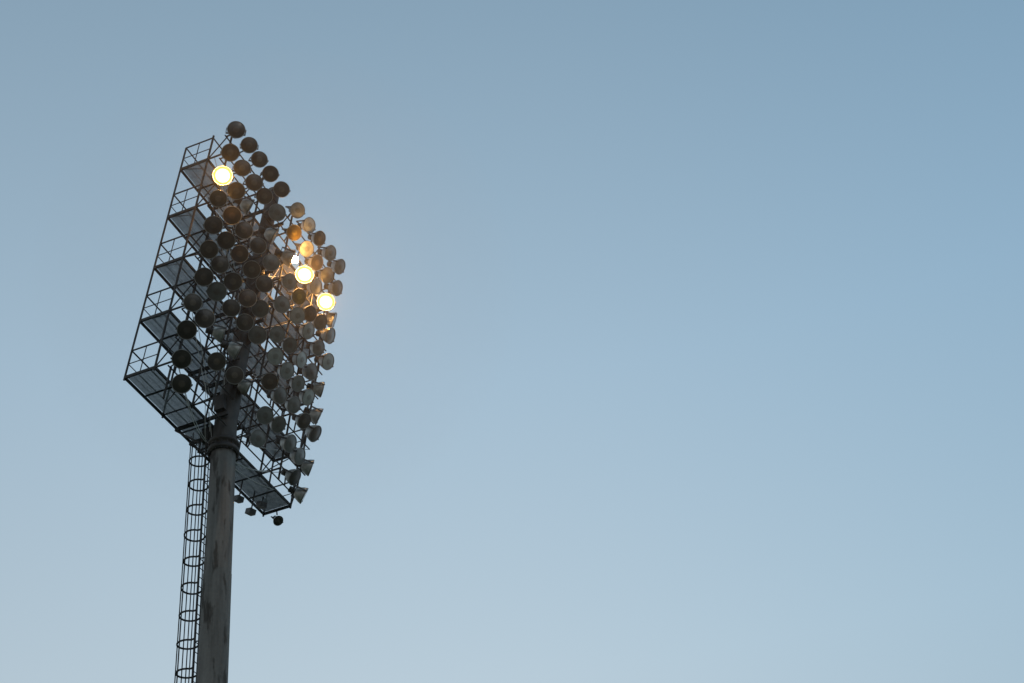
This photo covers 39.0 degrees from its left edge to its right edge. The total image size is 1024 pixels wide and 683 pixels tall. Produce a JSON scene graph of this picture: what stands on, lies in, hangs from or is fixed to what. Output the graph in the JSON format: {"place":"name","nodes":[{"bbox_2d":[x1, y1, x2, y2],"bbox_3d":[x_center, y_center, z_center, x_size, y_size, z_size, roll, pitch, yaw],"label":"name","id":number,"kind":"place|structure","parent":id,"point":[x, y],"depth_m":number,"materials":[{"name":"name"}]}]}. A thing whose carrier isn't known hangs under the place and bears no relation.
{"place":"outdoors","nodes":[
{"label":"outdoors","id":0,"kind":"place"},
{"bbox_2d":[123,121,345,682],"bbox_3d":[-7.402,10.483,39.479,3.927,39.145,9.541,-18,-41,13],"label":"stadium floodlight tower","id":1,"kind":"structure","parent":0,"point":[241,337],"depth_m":46.84,"materials":[{"name":"metal"}]},
{"bbox_2d":[0,0,1023,682],"label":"sky","id":2,"kind":"structure","parent":0,"point":[675,341],"materials":[{"name":"blue"}]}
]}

